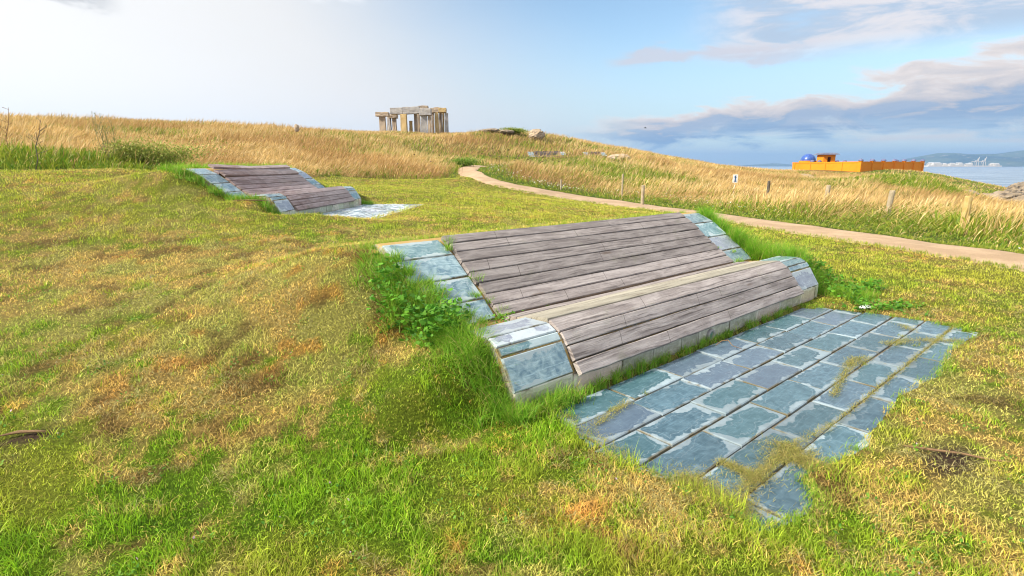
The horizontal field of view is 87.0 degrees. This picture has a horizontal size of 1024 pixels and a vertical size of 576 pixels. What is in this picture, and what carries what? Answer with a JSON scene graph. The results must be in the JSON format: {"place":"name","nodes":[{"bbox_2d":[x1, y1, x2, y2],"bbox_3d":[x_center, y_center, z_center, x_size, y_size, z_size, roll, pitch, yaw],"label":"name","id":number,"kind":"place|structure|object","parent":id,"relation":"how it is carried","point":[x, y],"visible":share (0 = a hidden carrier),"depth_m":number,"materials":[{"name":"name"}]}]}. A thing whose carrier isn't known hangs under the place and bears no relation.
{"place":"outdoors","nodes":[
{"label":"outdoors","id":0,"kind":"place"},
{"bbox_2d":[320,204,422,218],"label":"pavement","id":1,"kind":"structure","parent":0,"point":[372,210],"depth_m":12.30,"materials":[{"name":"stone"}]},
{"bbox_2d":[0,121,1023,575],"bbox_3d":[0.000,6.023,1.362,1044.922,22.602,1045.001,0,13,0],"label":"ground","id":2,"kind":"structure","parent":0,"point":[370,421],"depth_m":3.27,"materials":[{"name":"green plant"}]},
{"bbox_2d":[0,107,11,144],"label":"dead stalk","id":3,"kind":"object","parent":2,"relation":"on","point":[7,126],"visible":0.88,"depth_m":11.99,"materials":[{"name":"brown plant"}]},
{"bbox_2d":[0,430,44,435],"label":"stick","id":4,"kind":"object","parent":2,"relation":"on","point":[22,431],"visible":1,"depth_m":2.85,"materials":[{"name":"brown wood"}]},
{"bbox_2d":[28,117,47,169],"bbox_3d":[-9.720,-2.954,11.119,0.502,1.122,0.161,3,13,11],"label":"dead stalk","id":5,"kind":"object","parent":2,"relation":"on","point":[38,143],"visible":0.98,"depth_m":11.10,"materials":[{"name":"brown plant"}]},
{"bbox_2d":[87,113,118,159],"bbox_3d":[-9.639,-3.538,12.797,0.802,1.430,0.477,0,13,0],"label":"shrub","id":6,"kind":"object","parent":2,"relation":"on","point":[97,132],"visible":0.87,"depth_m":12.75,"materials":[{"name":"brown plant"}]},
{"bbox_2d":[85,131,226,168],"bbox_3d":[-8.529,-3.346,13.313,3.523,0.960,1.239,-3,13,-15],"label":"shrub","id":7,"kind":"object","parent":2,"relation":"on","point":[146,152],"visible":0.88,"depth_m":13.07,"materials":[{"name":"green plant"}]},
{"bbox_2d":[231,200,266,200],"bbox_3d":[-4.626,-1.544,9.506,0.607,0.027,0.048,-1,13,-6],"label":"stick","id":8,"kind":"object","parent":2,"relation":"on","point":[249,200],"visible":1,"depth_m":9.50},
{"bbox_2d":[154,159,374,214],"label":"mound side grass","id":9,"kind":"structure","parent":2,"relation":"on","point":[179,170],"depth_m":9.73,"materials":[{"name":"green plant"}]},
{"bbox_2d":[182,164,360,214],"bbox_3d":[-5.015,-2.064,11.964,2.009,1.325,4.270,1,13,4],"label":"lounger bench","id":10,"kind":"object","parent":2,"relation":"on","point":[287,189],"visible":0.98,"depth_m":11.34,"materials":[{"name":"wood"}]},
{"bbox_2d":[294,124,299,131],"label":"boulder","id":11,"kind":"object","parent":2,"relation":"on","point":[296,128],"visible":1,"depth_m":42.15,"materials":[{"name":"stone"}]},
{"bbox_2d":[409,121,412,130],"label":"standing stone","id":12,"kind":"object","parent":2,"relation":"on","point":[410,126],"visible":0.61,"depth_m":83.29,"materials":[{"name":"stone"}]},
{"bbox_2d":[375,105,448,133],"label":"stone monument","id":13,"kind":"object","parent":2,"relation":"on","point":[423,111],"visible":0.67,"depth_m":81.37,"materials":[{"name":"stone"}]},
{"bbox_2d":[446,155,488,166],"bbox_3d":[-3.102,-8.707,37.033,3.068,0.941,2.325,0,13,0],"label":"shrub","id":14,"kind":"object","parent":2,"relation":"on","point":[470,161],"visible":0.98,"depth_m":36.75,"materials":[{"name":"green plant"}]},
{"bbox_2d":[479,128,499,131],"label":"boulder","id":15,"kind":"object","parent":2,"relation":"on","point":[492,129],"visible":0.82,"depth_m":62.84,"materials":[{"name":"grey stone"}]},
{"bbox_2d":[397,148,595,187],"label":"dark seed heads","id":16,"kind":"object","parent":2,"relation":"on","point":[507,165],"visible":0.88,"depth_m":30.20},
{"bbox_2d":[499,129,513,133],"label":"boulder","id":17,"kind":"object","parent":2,"relation":"on","point":[505,131],"visible":0.95,"depth_m":61.90,"materials":[{"name":"grey stone"}]},
{"bbox_2d":[0,111,1023,252],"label":"meadow grass","id":18,"kind":"structure","parent":2,"relation":"on","point":[932,202],"depth_m":30.61,"materials":[{"name":"beige plant"}]},
{"bbox_2d":[0,214,1023,575],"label":"clover patches","id":19,"kind":"object","parent":2,"relation":"on","point":[476,458],"visible":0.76,"depth_m":2.60,"materials":[{"name":"green plant"}]},
{"bbox_2d":[3,211,1023,575],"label":"grass clippings","id":20,"kind":"object","parent":2,"relation":"on","point":[793,455],"depth_m":3.02,"materials":[{"name":"plant"}]},
{"bbox_2d":[499,127,527,133],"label":"shrub","id":21,"kind":"object","parent":2,"relation":"on","point":[517,130],"visible":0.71,"depth_m":63.05,"materials":[{"name":"green plant"}]},
{"bbox_2d":[529,129,544,139],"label":"boulder","id":22,"kind":"object","parent":2,"relation":"on","point":[537,134],"visible":0.88,"depth_m":61.92,"materials":[{"name":"stone"}]},
{"bbox_2d":[527,151,565,156],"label":"lounger bench","id":23,"kind":"object","parent":2,"relation":"on","point":[545,153],"visible":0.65,"depth_m":55.22,"materials":[{"name":"wood"}]},
{"bbox_2d":[582,152,606,155],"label":"lounger bench","id":24,"kind":"object","parent":2,"relation":"on","point":[602,153],"visible":0.2,"depth_m":55.45,"materials":[{"name":"concrete"}]},
{"bbox_2d":[372,212,817,412],"bbox_3d":[1.287,-0.009,5.740,5.000,1.284,2.008,-11,17,-40],"label":"lounger bench","id":25,"kind":"object","parent":2,"relation":"on","point":[614,294],"visible":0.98,"depth_m":4.94,"materials":[{"name":"wood"}]},
{"bbox_2d":[607,154,630,158],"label":"boulder","id":26,"kind":"object","parent":2,"relation":"on","point":[612,156],"visible":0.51,"depth_m":52.89,"materials":[{"name":"stone"}]},
{"bbox_2d":[621,174,623,195],"bbox_3d":[5.330,-4.855,26.072,0.091,1.301,0.091,0,13,0],"label":"fence post","id":27,"kind":"object","parent":2,"relation":"on","point":[622,184],"visible":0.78,"depth_m":26.01,"materials":[{"name":"brown wood"}]},
{"bbox_2d":[491,166,775,210],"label":"verge flowers","id":28,"kind":"object","parent":2,"relation":"on","point":[605,189],"visible":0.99,"depth_m":26.21,"materials":[{"name":"white plant"}]},
{"bbox_2d":[640,185,644,204],"bbox_3d":[5.399,-3.746,22.324,0.139,1.018,0.138,12,18,43],"label":"fence post","id":29,"kind":"object","parent":2,"relation":"on","point":[642,193],"visible":0.83,"depth_m":22.24,"materials":[{"name":"brown wood"}]},
{"bbox_2d":[366,250,929,348],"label":"broadleaf weeds","id":30,"kind":"object","parent":2,"relation":"on","point":[453,310],"visible":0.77,"depth_m":4.04,"materials":[{"name":"green plant"}]},
{"bbox_2d":[321,177,1023,542],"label":"grass","id":31,"kind":"structure","parent":2,"relation":"on","point":[469,345],"depth_m":4.05,"materials":[{"name":"green plant"}]},
{"bbox_2d":[732,175,737,186],"bbox_3d":[12.148,-5.457,29.504,0.270,1.458,0.098,0,13,0],"label":"information sign","id":32,"kind":"object","parent":2,"relation":"on","point":[735,178],"visible":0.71,"depth_m":29.35,"materials":[{"name":"white metal"}]},
{"bbox_2d":[766,181,769,192],"bbox_3d":[12.150,-4.528,25.634,0.128,1.125,0.129,-12,18,-43],"label":"fence post","id":33,"kind":"object","parent":2,"relation":"on","point":[768,186],"visible":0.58,"depth_m":25.54,"materials":[{"name":"brown wood"}]},
{"bbox_2d":[799,154,816,161],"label":"domed building","id":34,"kind":"structure","parent":2,"relation":"on","point":[807,157],"depth_m":140.76,"materials":[{"name":"blue paint"}]},
{"bbox_2d":[814,153,840,161],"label":"kiosk","id":35,"kind":"object","parent":2,"relation":"on","point":[825,157],"visible":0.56,"depth_m":135.72,"materials":[{"name":"orange paint"}]},
{"bbox_2d":[824,185,830,196],"bbox_3d":[11.503,-3.216,19.778,0.226,1.113,0.160,0,13,0],"label":"fence post","id":36,"kind":"object","parent":2,"relation":"on","point":[828,187],"visible":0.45,"depth_m":19.64,"materials":[{"name":"brown wood"}]},
{"bbox_2d":[792,159,924,171],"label":"walled enclosure","id":37,"kind":"object","parent":2,"relation":"on","point":[860,165],"visible":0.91,"depth_m":118.78,"materials":[{"name":"orange paint"}]},
{"bbox_2d":[884,190,895,220],"bbox_3d":[11.076,-2.311,15.882,0.236,1.120,0.156,0,13,0],"label":"fence post","id":38,"kind":"object","parent":2,"relation":"on","point":[891,195],"visible":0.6,"depth_m":15.78,"materials":[{"name":"brown wood"}]},
{"bbox_2d":[903,445,1015,462],"bbox_3d":[2.486,0.922,3.001,0.514,0.022,0.033,5,14,20],"label":"stick","id":39,"kind":"object","parent":2,"relation":"on","point":[940,450],"visible":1,"depth_m":3.01,"materials":[{"name":"brown wood"}]},
{"bbox_2d":[959,195,972,232],"bbox_3d":[10.867,-1.669,12.950,0.167,1.099,0.162,0,13,0],"label":"fence post","id":40,"kind":"object","parent":2,"relation":"on","point":[967,203],"visible":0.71,"depth_m":12.85,"materials":[{"name":"brown wood"}]},
{"bbox_2d":[989,191,1022,199],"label":"shore rock","id":41,"kind":"object","parent":2,"relation":"on","point":[1006,195],"visible":0.31,"depth_m":54.72,"materials":[{"name":"beige stone"}]},
{"bbox_2d":[1004,181,1023,194],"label":"shore rock","id":42,"kind":"object","parent":2,"relation":"on","point":[1018,187],"visible":0.43,"depth_m":58.58,"materials":[{"name":"grey stone"}]},
{"bbox_2d":[1007,195,1023,202],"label":"shore rock","id":43,"kind":"object","parent":2,"relation":"on","point":[1018,197],"visible":0.2,"depth_m":43.67,"materials":[{"name":"beige stone"}]},
{"bbox_2d":[0,0,1023,165],"label":"sky","id":44,"kind":"structure","parent":0,"point":[732,82],"materials":[{"name":"blue"}]},
{"bbox_2d":[458,165,1023,271],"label":"path","id":45,"kind":"structure","parent":0,"point":[1009,259],"depth_m":13.24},
{"bbox_2d":[741,163,791,165],"bbox_3d":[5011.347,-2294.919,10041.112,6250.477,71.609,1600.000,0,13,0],"label":"hills","id":46,"kind":"structure","parent":0,"point":[773,164],"depth_m":9724.82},
{"bbox_2d":[557,308,977,532],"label":"pavement","id":47,"kind":"structure","parent":0,"point":[712,384],"depth_m":3.83,"materials":[{"name":"blue stone"}]},
{"bbox_2d":[740,166,1023,187],"bbox_3d":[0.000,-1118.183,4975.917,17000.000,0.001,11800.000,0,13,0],"label":"sea","id":48,"kind":"structure","parent":0,"point":[1005,176],"depth_m":634.07,"materials":[{"name":"liquid"}]},
{"bbox_2d":[924,166,1001,166],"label":"quay","id":49,"kind":"structure","parent":48,"relation":"in","point":[962,166],"depth_m":4165.76,"materials":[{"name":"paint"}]},
{"bbox_2d":[890,150,1023,166],"bbox_3d":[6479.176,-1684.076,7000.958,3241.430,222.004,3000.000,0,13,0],"label":"hills","id":50,"kind":"structure","parent":0,"point":[1012,159],"depth_m":6457.27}
]}

